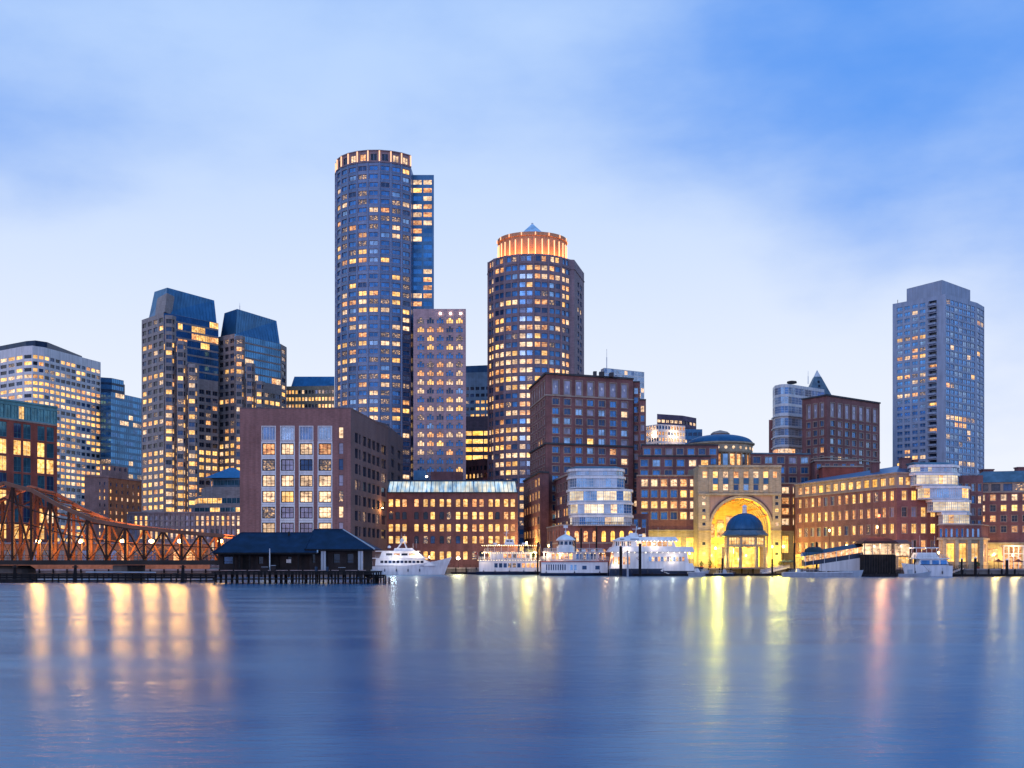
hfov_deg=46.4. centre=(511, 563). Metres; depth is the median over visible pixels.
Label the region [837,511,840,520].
window
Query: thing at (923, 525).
window
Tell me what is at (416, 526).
window
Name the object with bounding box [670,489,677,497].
window
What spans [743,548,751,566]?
glazed door
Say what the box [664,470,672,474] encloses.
window
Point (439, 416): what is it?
window
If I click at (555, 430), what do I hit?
window
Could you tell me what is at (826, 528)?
window
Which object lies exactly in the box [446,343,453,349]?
window
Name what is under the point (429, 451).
window
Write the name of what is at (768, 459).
window
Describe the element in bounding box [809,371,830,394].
clock tower
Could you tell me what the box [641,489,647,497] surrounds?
window
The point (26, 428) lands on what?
window
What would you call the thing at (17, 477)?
window
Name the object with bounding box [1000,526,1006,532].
window
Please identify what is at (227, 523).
podium building
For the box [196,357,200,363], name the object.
window
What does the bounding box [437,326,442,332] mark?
window
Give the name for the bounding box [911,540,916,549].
window
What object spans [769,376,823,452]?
bow front block
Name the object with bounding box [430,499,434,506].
window
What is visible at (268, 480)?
window
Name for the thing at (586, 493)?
window
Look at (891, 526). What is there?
window
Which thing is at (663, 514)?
window
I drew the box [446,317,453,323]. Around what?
window
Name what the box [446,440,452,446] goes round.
window
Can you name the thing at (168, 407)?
window
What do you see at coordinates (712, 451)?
window
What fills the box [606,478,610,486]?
window
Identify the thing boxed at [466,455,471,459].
window
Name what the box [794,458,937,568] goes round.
brick wing
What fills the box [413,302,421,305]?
window
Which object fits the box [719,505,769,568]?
domed pavilion
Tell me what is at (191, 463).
window
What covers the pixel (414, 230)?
window
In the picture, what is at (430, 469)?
window
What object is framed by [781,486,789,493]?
window
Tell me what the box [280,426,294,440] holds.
window
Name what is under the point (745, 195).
sky
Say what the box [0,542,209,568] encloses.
shop row
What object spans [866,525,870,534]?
window
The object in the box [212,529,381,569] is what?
pier house
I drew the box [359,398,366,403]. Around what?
window
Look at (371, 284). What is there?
window
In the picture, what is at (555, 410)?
window
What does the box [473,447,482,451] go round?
window
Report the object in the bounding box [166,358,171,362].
window
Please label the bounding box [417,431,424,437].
window
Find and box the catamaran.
[606,526,703,575]
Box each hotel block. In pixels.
[529,371,645,526]
[801,394,880,470]
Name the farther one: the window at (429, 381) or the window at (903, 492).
the window at (429, 381)
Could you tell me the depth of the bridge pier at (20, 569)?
265.15 m
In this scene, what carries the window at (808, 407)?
in the hotel block at (834, 427)
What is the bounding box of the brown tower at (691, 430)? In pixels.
[657,414,701,443]
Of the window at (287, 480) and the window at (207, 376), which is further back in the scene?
the window at (207, 376)
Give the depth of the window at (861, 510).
400.96 m
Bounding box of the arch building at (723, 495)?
[688,465,781,567]
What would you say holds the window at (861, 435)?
in the hotel block at (834, 427)
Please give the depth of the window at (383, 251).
579.13 m
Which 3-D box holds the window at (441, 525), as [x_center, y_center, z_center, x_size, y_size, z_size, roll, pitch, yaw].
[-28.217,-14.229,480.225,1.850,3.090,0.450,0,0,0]
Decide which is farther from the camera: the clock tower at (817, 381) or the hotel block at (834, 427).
the clock tower at (817, 381)
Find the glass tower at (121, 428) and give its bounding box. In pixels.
[101,377,141,479]
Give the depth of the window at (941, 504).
378.14 m
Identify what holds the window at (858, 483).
in the brick wing at (845, 509)
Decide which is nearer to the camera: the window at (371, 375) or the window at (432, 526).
the window at (432, 526)
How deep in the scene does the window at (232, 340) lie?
632.49 m
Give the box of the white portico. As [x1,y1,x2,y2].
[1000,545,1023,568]
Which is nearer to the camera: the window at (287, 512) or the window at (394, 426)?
the window at (287, 512)
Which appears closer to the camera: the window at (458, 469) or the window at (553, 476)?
the window at (553, 476)
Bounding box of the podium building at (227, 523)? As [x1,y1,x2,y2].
[127,512,239,567]
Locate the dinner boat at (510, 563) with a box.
[474,526,540,574]
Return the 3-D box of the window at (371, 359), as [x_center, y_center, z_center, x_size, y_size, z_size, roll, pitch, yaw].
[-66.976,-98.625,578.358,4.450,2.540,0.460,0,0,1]
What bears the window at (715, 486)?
in the arch building at (723, 495)
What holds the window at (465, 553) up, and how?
in the brick warehouse
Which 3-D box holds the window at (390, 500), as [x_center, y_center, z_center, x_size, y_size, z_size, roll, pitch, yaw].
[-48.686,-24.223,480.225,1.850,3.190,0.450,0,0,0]
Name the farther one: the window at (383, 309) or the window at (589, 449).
the window at (383, 309)
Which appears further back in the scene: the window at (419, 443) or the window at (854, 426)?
the window at (419, 443)
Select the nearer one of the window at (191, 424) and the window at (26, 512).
the window at (26, 512)
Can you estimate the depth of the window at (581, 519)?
405.09 m
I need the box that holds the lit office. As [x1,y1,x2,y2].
[466,416,486,459]
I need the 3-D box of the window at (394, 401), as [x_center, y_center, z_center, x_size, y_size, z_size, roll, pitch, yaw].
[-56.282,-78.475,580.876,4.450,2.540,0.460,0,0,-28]
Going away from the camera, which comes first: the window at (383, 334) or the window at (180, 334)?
the window at (383, 334)
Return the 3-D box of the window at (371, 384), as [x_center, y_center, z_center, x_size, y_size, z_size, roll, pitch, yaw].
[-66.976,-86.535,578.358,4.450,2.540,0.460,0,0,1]
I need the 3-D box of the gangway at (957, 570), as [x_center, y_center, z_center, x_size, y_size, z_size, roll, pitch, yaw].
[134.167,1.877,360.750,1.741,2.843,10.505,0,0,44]
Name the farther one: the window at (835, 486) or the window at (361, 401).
the window at (361, 401)
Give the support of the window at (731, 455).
in the rotunda
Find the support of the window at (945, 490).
in the glass pavilion at (950, 494)
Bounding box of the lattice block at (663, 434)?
[646,424,684,443]
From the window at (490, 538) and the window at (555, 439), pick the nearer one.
the window at (555, 439)
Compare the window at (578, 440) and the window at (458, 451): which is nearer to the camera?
the window at (578, 440)
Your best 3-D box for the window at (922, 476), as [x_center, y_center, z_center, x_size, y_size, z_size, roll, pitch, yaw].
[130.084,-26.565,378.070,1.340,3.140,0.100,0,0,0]
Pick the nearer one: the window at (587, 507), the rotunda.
the window at (587, 507)
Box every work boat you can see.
[687,568,709,575]
[713,569,734,575]
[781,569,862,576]
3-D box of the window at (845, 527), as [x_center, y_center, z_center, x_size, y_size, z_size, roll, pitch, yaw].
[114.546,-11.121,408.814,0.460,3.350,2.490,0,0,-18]
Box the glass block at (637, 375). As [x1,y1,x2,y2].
[601,357,643,398]
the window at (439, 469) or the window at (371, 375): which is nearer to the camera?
the window at (439, 469)
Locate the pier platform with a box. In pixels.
[211,571,381,583]
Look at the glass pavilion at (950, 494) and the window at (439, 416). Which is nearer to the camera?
the glass pavilion at (950, 494)
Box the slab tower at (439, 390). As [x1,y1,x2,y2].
[413,309,465,479]
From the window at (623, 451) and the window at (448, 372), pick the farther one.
the window at (448, 372)
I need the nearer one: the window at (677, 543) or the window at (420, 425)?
the window at (677, 543)
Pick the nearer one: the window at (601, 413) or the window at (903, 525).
the window at (903, 525)
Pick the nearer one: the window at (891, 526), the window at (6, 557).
the window at (6, 557)
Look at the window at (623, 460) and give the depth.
482.94 m
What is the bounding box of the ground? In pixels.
[36,568,1023,576]
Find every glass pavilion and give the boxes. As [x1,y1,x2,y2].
[546,466,648,566]
[906,462,989,568]
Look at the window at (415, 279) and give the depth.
594.03 m
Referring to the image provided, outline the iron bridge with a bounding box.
[0,481,235,564]
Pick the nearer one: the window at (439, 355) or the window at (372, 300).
the window at (439, 355)
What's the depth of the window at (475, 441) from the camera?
679.06 m
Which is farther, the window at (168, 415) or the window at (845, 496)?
the window at (168, 415)
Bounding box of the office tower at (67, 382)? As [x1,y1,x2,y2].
[0,340,100,541]
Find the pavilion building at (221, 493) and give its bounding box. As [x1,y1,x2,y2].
[191,468,239,511]
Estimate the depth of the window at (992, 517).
399.78 m
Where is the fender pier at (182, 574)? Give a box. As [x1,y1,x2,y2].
[0,565,221,582]
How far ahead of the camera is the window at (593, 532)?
408.47 m
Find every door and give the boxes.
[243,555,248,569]
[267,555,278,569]
[733,548,734,566]
[735,548,742,566]
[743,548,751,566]
[752,548,754,566]
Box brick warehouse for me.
[387,470,517,566]
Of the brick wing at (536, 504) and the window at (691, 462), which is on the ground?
the brick wing at (536, 504)
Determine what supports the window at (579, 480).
in the glass pavilion at (600, 497)
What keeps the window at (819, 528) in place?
in the brick wing at (845, 509)
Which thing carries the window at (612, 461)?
in the hotel block at (594, 419)
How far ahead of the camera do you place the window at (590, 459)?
477.31 m
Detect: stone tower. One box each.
[142,288,217,511]
[218,306,286,471]
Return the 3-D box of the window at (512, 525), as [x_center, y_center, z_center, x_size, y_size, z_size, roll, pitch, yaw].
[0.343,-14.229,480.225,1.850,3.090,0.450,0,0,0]
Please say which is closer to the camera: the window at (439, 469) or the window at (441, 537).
the window at (441, 537)
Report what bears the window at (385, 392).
in the round tower at (384, 243)
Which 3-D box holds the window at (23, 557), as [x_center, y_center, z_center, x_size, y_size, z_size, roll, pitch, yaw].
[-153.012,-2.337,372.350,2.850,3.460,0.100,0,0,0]
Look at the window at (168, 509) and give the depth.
597.01 m
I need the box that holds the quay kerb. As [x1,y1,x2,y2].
[36,567,1023,576]
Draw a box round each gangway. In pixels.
[761,565,789,573]
[800,544,862,570]
[953,565,965,573]
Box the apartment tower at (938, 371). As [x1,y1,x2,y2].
[893,280,983,474]
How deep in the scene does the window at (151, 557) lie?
372.37 m
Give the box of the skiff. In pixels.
[897,555,930,576]
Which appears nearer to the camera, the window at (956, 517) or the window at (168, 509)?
the window at (956, 517)
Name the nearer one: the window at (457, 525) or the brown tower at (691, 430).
the window at (457, 525)
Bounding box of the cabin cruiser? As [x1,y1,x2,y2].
[901,536,952,576]
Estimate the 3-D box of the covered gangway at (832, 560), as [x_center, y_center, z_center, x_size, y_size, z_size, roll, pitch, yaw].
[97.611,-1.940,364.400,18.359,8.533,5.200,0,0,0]
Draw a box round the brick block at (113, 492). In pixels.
[84,464,141,541]
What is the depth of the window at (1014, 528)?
397.74 m
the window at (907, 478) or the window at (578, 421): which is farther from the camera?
the window at (578, 421)
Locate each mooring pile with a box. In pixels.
[537,543,538,574]
[580,528,581,551]
[619,546,621,575]
[627,550,628,575]
[638,544,641,575]
[771,559,772,575]
[793,542,795,571]
[961,558,962,576]
[974,557,976,576]
[1005,559,1008,576]
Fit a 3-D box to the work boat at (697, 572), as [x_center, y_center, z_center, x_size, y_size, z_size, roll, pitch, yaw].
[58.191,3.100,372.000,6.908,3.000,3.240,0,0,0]
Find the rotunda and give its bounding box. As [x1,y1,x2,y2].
[688,430,754,464]
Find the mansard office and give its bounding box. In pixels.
[287,377,334,407]
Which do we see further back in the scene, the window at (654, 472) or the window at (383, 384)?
the window at (383, 384)
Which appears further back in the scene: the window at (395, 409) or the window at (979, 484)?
the window at (395, 409)
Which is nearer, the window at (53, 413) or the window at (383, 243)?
the window at (53, 413)
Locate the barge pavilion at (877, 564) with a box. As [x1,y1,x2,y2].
[853,537,911,573]
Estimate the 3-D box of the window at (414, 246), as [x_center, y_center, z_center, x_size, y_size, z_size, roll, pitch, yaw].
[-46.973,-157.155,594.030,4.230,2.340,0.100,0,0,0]
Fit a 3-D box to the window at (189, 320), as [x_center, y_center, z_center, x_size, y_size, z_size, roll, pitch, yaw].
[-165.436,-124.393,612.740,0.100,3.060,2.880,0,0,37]
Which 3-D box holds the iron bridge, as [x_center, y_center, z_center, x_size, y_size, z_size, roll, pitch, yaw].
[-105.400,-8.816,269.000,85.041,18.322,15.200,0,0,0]
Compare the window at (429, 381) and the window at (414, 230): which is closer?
the window at (429, 381)
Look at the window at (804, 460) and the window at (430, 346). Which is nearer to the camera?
the window at (804, 460)
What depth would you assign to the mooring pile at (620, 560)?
367.62 m
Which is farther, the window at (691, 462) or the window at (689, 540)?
the window at (691, 462)
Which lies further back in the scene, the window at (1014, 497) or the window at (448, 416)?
the window at (448, 416)
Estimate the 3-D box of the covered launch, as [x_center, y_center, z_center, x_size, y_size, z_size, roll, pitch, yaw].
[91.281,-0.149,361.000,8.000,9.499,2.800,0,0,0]
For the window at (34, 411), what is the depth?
411.47 m
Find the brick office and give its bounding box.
[0,398,57,541]
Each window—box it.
[0,403,3,416]
[0,421,5,436]
[0,438,5,453]
[0,455,5,470]
[0,472,5,487]
[0,489,5,504]
[0,524,5,538]
[4,550,10,559]
[5,404,10,417]
[12,405,16,418]
[14,423,20,437]
[14,440,20,454]
[14,457,20,471]
[14,473,20,484]
[15,509,18,521]
[15,524,18,538]
[16,550,24,559]
[19,406,23,419]
[23,424,30,438]
[23,441,30,455]
[23,457,30,472]
[23,474,30,486]
[23,491,29,505]
[23,508,29,522]
[23,526,29,538]
[25,407,30,419]
[32,408,36,420]
[38,426,44,440]
[38,442,44,456]
[38,459,44,473]
[38,475,44,488]
[39,409,43,421]
[40,508,44,522]
[40,526,44,538]
[43,550,48,559]
[45,410,49,422]
[47,427,53,441]
[47,443,53,457]
[47,460,53,474]
[47,476,53,490]
[47,511,53,522]
[47,525,53,539]
[51,411,55,423]
[56,359,99,541]
[58,550,63,559]
[82,550,85,559]
[95,550,103,559]
[111,550,116,559]
[112,378,141,477]
[134,550,142,559]
[143,313,217,511]
[147,550,155,559]
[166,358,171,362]
[166,405,171,409]
[166,413,171,417]
[166,452,171,456]
[166,460,171,464]
[166,499,171,503]
[166,507,171,511]
[173,550,178,559]
[178,315,182,321]
[178,323,182,329]
[178,331,182,337]
[186,550,194,559]
[187,317,191,323]
[187,333,191,338]
[187,340,191,346]
[187,348,191,354]
[187,356,191,361]
[189,383,194,387]
[189,422,194,426]
[189,461,194,465]
[189,469,194,473]
[196,327,200,332]
[196,334,200,340]
[196,342,200,348]
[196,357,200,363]
[205,351,209,357]
[205,359,209,364]
[205,374,209,379]
[220,334,284,470]
[224,556,232,563]
[258,556,262,563]
[261,426,275,440]
[261,441,275,456]
[261,457,275,472]
[261,473,275,488]
[261,489,275,504]
[261,505,275,519]
[261,521,275,531]
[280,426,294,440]
[280,441,294,456]
[280,457,294,472]
[280,473,294,488]
[280,489,294,504]
[280,505,294,519]
[280,521,294,531]
[299,426,312,440]
[299,441,313,456]
[299,457,313,472]
[299,473,313,488]
[299,489,313,504]
[299,505,313,519]
[299,521,313,531]
[318,426,331,440]
[318,441,331,456]
[318,457,331,472]
[318,473,331,488]
[318,489,331,504]
[318,505,331,519]
[318,521,331,528]
[334,553,339,562]
[335,154,431,479]
[339,427,342,437]
[339,443,342,453]
[339,459,342,469]
[339,475,342,485]
[339,491,342,501]
[339,506,342,517]
[347,553,353,562]
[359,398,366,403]
[359,407,366,411]
[369,240,377,244]
[369,248,377,253]
[369,257,377,261]
[369,265,377,269]
[369,273,377,278]
[369,282,377,286]
[369,291,377,294]
[369,298,377,303]
[369,307,377,311]
[369,316,377,319]
[369,323,377,328]
[369,332,377,336]
[369,341,377,344]
[369,348,377,353]
[369,357,377,361]
[369,366,377,369]
[369,373,377,378]
[369,382,377,386]
[369,390,377,394]
[369,398,377,403]
[369,407,377,411]
[369,415,377,419]
[370,153,376,160]
[381,232,389,237]
[381,240,389,245]
[381,249,389,253]
[381,257,389,262]
[381,265,389,270]
[381,274,389,278]
[381,282,389,287]
[381,290,389,295]
[381,299,389,303]
[381,307,389,312]
[381,315,389,320]
[381,324,389,328]
[381,332,389,336]
[381,340,389,345]
[381,349,389,353]
[381,357,389,361]
[381,365,389,370]
[381,373,389,378]
[381,382,389,386]
[381,390,389,395]
[381,398,389,403]
[381,407,389,411]
[381,415,389,420]
[382,153,388,160]
[389,499,392,506]
[389,524,392,531]
[389,536,392,543]
[392,382,400,387]
[392,391,400,395]
[392,399,400,404]
[392,407,400,412]
[392,415,400,420]
[392,424,400,428]
[395,499,399,506]
[395,512,399,518]
[395,524,399,531]
[395,536,399,543]
[402,499,406,506]
[402,512,406,518]
[402,524,406,531]
[413,229,421,232]
[413,237,421,240]
[413,245,421,248]
[413,253,421,257]
[413,261,421,265]
[413,269,421,273]
[413,277,421,281]
[413,285,421,289]
[413,293,421,297]
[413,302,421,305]
[414,499,418,506]
[414,512,418,518]
[414,524,418,531]
[414,536,418,543]
[417,317,424,323]
[417,326,423,332]
[417,335,423,340]
[417,343,424,349]
[417,352,424,358]
[417,361,423,367]
[417,370,423,375]
[417,379,424,384]
[417,387,424,393]
[417,396,424,402]
[417,405,423,411]
[417,414,423,419]
[417,422,424,428]
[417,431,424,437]
[417,440,423,446]
[417,449,423,454]
[417,457,424,463]
[423,220,431,224]
[423,229,431,232]
[423,237,431,240]
[423,245,431,248]
[423,253,431,257]
[423,261,431,265]
[423,269,431,273]
[423,277,431,281]
[423,285,431,289]
[423,293,431,297]
[423,302,431,305]
[423,499,427,506]
[423,512,427,518]
[423,524,427,531]
[423,536,427,543]
[423,551,427,559]
[426,317,433,323]
[426,343,433,349]
[426,352,433,358]
[426,379,433,384]
[426,387,433,393]
[426,396,433,402]
[426,422,433,428]
[426,431,433,437]
[426,457,433,463]
[426,466,433,472]
[427,326,433,332]
[427,335,433,340]
[427,361,433,367]
[427,370,433,375]
[427,405,433,411]
[427,414,433,419]
[427,440,433,446]
[427,449,433,454]
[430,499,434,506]
[430,512,434,518]
[430,524,434,531]
[430,536,434,543]
[430,551,434,559]
[436,317,443,323]
[436,343,443,349]
[436,352,443,358]
[436,379,443,384]
[436,387,443,393]
[436,396,443,402]
[436,422,443,428]
[436,431,443,437]
[436,457,443,463]
[436,466,443,471]
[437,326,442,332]
[437,335,442,340]
[437,361,442,367]
[437,370,442,375]
[437,405,442,411]
[437,414,442,419]
[437,440,442,446]
[437,449,442,454]
[439,499,443,506]
[439,524,443,531]
[439,536,443,543]
[439,551,443,559]
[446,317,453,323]
[446,326,452,332]
[446,335,452,340]
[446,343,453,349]
[446,352,453,358]
[446,361,452,367]
[446,370,452,375]
[446,379,453,384]
[446,387,453,393]
[446,396,453,402]
[446,405,452,411]
[446,414,452,419]
[446,422,453,428]
[446,431,453,437]
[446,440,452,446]
[446,449,452,454]
[446,457,453,463]
[446,466,453,471]
[447,499,450,506]
[447,524,450,531]
[447,536,450,543]
[455,317,462,323]
[455,343,462,349]
[455,352,462,358]
[455,379,462,384]
[455,387,462,393]
[455,396,462,402]
[455,422,462,428]
[455,431,462,437]
[455,457,462,463]
[455,466,462,472]
[456,326,462,332]
[456,335,462,340]
[456,361,462,367]
[456,370,462,375]
[456,405,462,411]
[456,414,462,419]
[456,440,462,446]
[456,449,462,454]
[456,499,459,506]
[456,524,459,531]
[456,536,459,543]
[463,499,467,506]
[463,512,467,518]
[463,524,467,531]
[463,536,467,543]
[463,551,467,559]
[466,431,471,435]
[466,439,471,443]
[466,447,471,451]
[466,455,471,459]
[472,499,476,506]
[472,512,476,518]
[472,524,476,531]
[472,536,476,543]
[472,551,476,559]
[473,431,482,435]
[473,439,482,443]
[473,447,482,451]
[473,455,482,459]
[479,499,483,506]
[479,512,483,518]
[479,524,483,531]
[479,536,483,543]
[479,551,483,559]
[488,499,492,506]
[488,512,492,518]
[488,524,492,531]
[488,536,492,543]
[489,256,580,479]
[495,499,499,506]
[495,512,499,518]
[495,524,499,531]
[495,536,499,543]
[504,499,507,506]
[511,499,514,506]
[511,524,514,531]
[540,382,541,397]
[552,379,559,394]
[552,397,559,404]
[552,407,559,414]
[552,417,559,423]
[552,427,559,433]
[552,436,559,442]
[552,446,559,452]
[552,456,559,462]
[552,465,559,472]
[552,475,559,481]
[564,379,570,395]
[564,398,570,405]
[564,408,570,414]
[564,417,570,424]
[564,427,570,434]
[564,437,570,442]
[564,446,570,453]
[564,456,570,462]
[570,479,575,486]
[570,491,576,500]
[570,504,577,513]
[572,517,578,524]
[574,531,578,541]
[575,380,582,395]
[575,399,582,405]
[575,408,582,415]
[575,418,582,424]
[575,428,582,434]
[575,437,582,443]
[575,447,582,453]
[575,456,582,463]
[577,478,581,486]
[577,491,582,499]
[578,504,583,512]
[579,517,584,524]
[582,478,587,486]
[583,531,587,541]
[584,491,589,499]
[584,504,590,512]
[586,517,591,524]
[587,381,593,396]
[587,399,593,406]
[587,409,593,415]
[587,419,593,425]
[587,428,593,435]
[587,438,593,443]
[587,447,593,454]
[587,457,593,463]
[588,478,593,486]
[590,491,596,499]
[591,504,596,512]
[592,517,597,524]
[592,531,595,541]
[594,478,598,486]
[597,491,602,499]
[598,382,605,396]
[598,400,605,407]
[598,410,605,416]
[598,419,605,426]
[598,429,605,435]
[598,438,605,444]
[598,448,605,454]
[598,457,605,464]
[598,504,603,512]
[599,517,604,524]
[600,478,604,486]
[601,531,605,541]
[601,549,605,559]
[604,491,609,499]
[604,504,609,512]
[605,517,610,524]
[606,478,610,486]
[610,382,616,397]
[610,401,616,407]
[610,410,616,417]
[610,420,616,426]
[610,429,616,436]
[610,439,616,444]
[610,448,616,455]
[610,458,616,464]
[610,491,616,499]
[610,531,614,541]
[611,478,616,486]
[611,504,616,512]
[611,517,616,524]
[617,478,623,486]
[617,491,622,499]
[617,504,623,512]
[618,517,623,524]
[619,531,623,536]
[621,383,627,398]
[621,401,627,408]
[621,411,627,417]
[621,420,627,427]
[621,430,627,436]
[621,439,627,445]
[621,449,627,455]
[621,458,627,464]
[623,491,630,500]
[624,504,630,513]
[624,517,630,524]
[640,459,648,466]
[640,470,648,474]
[641,479,647,486]
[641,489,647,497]
[641,500,647,508]
[642,519,646,527]
[643,448,650,454]
[651,479,657,486]
[651,489,657,497]
[651,500,657,508]
[651,511,657,519]
[652,459,660,466]
[652,470,660,474]
[654,448,661,454]
[660,479,667,486]
[660,489,667,497]
[660,500,667,508]
[660,511,667,519]
[664,459,672,466]
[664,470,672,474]
[665,448,672,454]
[670,479,677,486]
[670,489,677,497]
[670,500,677,508]
[670,511,677,519]
[674,537,680,546]
[676,448,683,454]
[676,459,684,466]
[676,470,684,474]
[680,479,686,486]
[680,489,686,497]
[680,500,686,508]
[680,511,686,519]
[686,537,692,558]
[687,448,694,454]
[688,459,696,466]
[698,448,705,454]
[701,459,708,464]
[709,448,716,454]
[711,458,716,464]
[713,472,717,477]
[713,484,717,489]
[723,454,727,464]
[723,472,727,477]
[723,484,727,489]
[729,538,738,544]
[730,454,733,464]
[734,472,738,477]
[734,484,738,489]
[737,454,739,464]
[742,538,753,543]
[744,472,748,477]
[744,484,748,489]
[753,456,760,463]
[753,472,757,477]
[753,484,757,489]
[757,538,763,544]
[763,472,767,477]
[763,484,767,489]
[765,456,772,463]
[777,457,784,463]
[781,418,784,425]
[781,464,853,552]
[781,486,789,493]
[781,497,789,504]
[781,507,789,514]
[781,518,789,525]
[782,536,788,552]
[789,457,796,463]
[789,467,796,473]
[789,477,796,482]
[797,557,801,566]
[801,457,808,463]
[801,467,808,473]
[801,477,808,482]
[804,513,807,522]
[806,404,810,419]
[806,422,810,428]
[806,431,810,437]
[806,439,810,445]
[812,486,815,493]
[813,403,816,418]
[817,512,820,521]
[817,527,820,536]
[818,497,820,506]
[819,402,823,417]
[819,485,822,492]
[823,497,827,505]
[823,512,827,520]
[823,527,827,535]
[826,484,829,491]
[830,402,834,417]
[830,496,833,505]
[830,511,833,520]
[830,526,833,535]
[833,483,837,491]
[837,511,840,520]
[837,526,840,535]
[838,403,841,418]
[841,483,844,490]
[844,495,847,504]
[844,510,847,519]
[844,526,847,535]
[845,404,849,419]
[845,422,849,428]
[845,431,849,437]
[845,439,849,445]
[845,448,849,454]
[848,482,852,489]
[851,494,855,503]
[851,510,855,519]
[851,525,855,534]
[852,405,856,420]
[852,423,856,429]
[852,431,856,437]
[852,440,856,446]
[852,449,856,455]
[856,481,860,488]
[859,406,863,421]
[859,424,863,430]
[859,432,863,438]
[859,441,863,447]
[859,449,863,455]
[859,493,862,503]
[859,509,862,518]
[859,525,862,534]
[864,480,868,487]
[866,407,870,422]
[866,425,870,431]
[866,433,870,439]
[866,450,870,456]
[866,509,870,518]
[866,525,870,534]
[867,493,870,502]
[872,479,876,487]
[873,408,875,422]
[874,492,877,501]
[874,508,877,517]
[881,478,885,486]
[881,491,885,501]
[881,507,885,517]
[881,524,885,533]
[889,477,893,485]
[889,490,893,500]
[889,507,893,517]
[889,523,893,533]
[897,299,982,474]
[899,477,902,484]
[899,557,908,567]
[901,490,906,500]
[901,507,905,516]
[901,523,906,533]
[906,477,909,484]
[911,475,915,484]
[911,490,916,500]
[911,507,916,516]
[911,523,916,533]
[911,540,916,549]
[917,475,920,483]
[918,488,923,497]
[921,475,924,483]
[921,507,926,516]
[921,523,926,533]
[921,540,926,549]
[924,488,929,497]
[925,475,929,483]
[928,502,932,510]
[930,475,933,483]
[930,488,935,497]
[930,523,935,533]
[930,540,934,549]
[933,502,938,510]
[934,475,937,483]
[937,488,942,497]
[939,475,942,483]
[939,502,944,510]
[939,515,942,523]
[943,475,946,483]
[943,488,948,497]
[943,515,947,523]
[945,502,950,510]
[947,543,953,561]
[948,475,951,483]
[948,515,953,523]
[949,488,955,497]
[952,475,957,484]
[952,502,957,510]
[954,515,959,523]
[956,488,961,497]
[958,502,963,510]
[959,543,965,561]
[960,515,964,523]
[962,488,967,497]
[964,502,968,510]
[965,515,968,523]
[971,483,975,491]
[971,496,975,503]
[971,508,975,515]
[971,543,977,561]
[978,483,981,491]
[978,496,981,503]
[978,508,981,515]
[983,484,987,490]
[983,544,984,561]
[988,548,997,560]
[990,494,995,500]
[990,505,995,511]
[990,515,995,521]
[990,526,995,532]
[991,484,999,490]
[1000,494,1006,500]
[1000,504,1006,511]
[1000,515,1006,521]
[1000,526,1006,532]
[1003,484,1011,490]
[1011,494,1017,500]
[1011,504,1017,510]
[1011,515,1017,521]
[1011,525,1017,532]
[1015,483,1023,490]
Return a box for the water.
[0,573,1023,767]
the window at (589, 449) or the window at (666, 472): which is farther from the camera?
the window at (589, 449)
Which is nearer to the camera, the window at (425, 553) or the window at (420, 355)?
the window at (425, 553)
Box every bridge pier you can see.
[0,565,35,579]
[113,565,144,579]
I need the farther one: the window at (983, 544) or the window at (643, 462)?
the window at (643, 462)
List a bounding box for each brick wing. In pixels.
[523,471,548,567]
[554,473,569,524]
[637,444,718,565]
[751,453,863,567]
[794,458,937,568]
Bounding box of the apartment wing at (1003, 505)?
[978,467,1023,568]
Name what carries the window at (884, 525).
in the brick wing at (845, 509)
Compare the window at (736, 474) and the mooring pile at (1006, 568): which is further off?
the window at (736, 474)
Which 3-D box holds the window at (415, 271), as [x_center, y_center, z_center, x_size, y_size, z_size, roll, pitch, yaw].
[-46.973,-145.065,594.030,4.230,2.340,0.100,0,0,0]
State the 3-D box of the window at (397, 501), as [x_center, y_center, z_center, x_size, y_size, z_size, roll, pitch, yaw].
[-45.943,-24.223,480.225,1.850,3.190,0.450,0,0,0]
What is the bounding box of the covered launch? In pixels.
[805,547,826,571]
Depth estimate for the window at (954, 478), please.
379.80 m
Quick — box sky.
[0,0,1023,470]
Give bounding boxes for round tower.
[335,150,433,479]
[487,223,584,551]
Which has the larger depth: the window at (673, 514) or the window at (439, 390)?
the window at (439, 390)
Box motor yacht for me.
[371,534,450,574]
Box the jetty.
[365,575,385,583]
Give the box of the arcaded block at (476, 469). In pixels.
[466,459,486,479]
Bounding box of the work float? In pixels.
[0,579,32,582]
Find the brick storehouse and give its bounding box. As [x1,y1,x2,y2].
[240,408,402,565]
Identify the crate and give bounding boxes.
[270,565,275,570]
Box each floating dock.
[451,571,467,573]
[632,572,712,575]
[733,572,781,575]
[861,573,896,576]
[952,573,1023,576]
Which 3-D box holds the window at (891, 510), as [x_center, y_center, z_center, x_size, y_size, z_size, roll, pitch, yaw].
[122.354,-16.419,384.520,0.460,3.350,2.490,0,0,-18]
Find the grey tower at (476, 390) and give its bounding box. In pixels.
[466,365,486,415]
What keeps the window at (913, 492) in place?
in the brick wing at (845, 509)
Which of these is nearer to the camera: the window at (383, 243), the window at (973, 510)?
the window at (973, 510)
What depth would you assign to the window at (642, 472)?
470.37 m
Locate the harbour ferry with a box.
[537,525,608,575]
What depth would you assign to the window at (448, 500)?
480.47 m
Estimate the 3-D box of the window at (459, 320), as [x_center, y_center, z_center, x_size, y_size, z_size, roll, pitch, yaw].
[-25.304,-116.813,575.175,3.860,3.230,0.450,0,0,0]

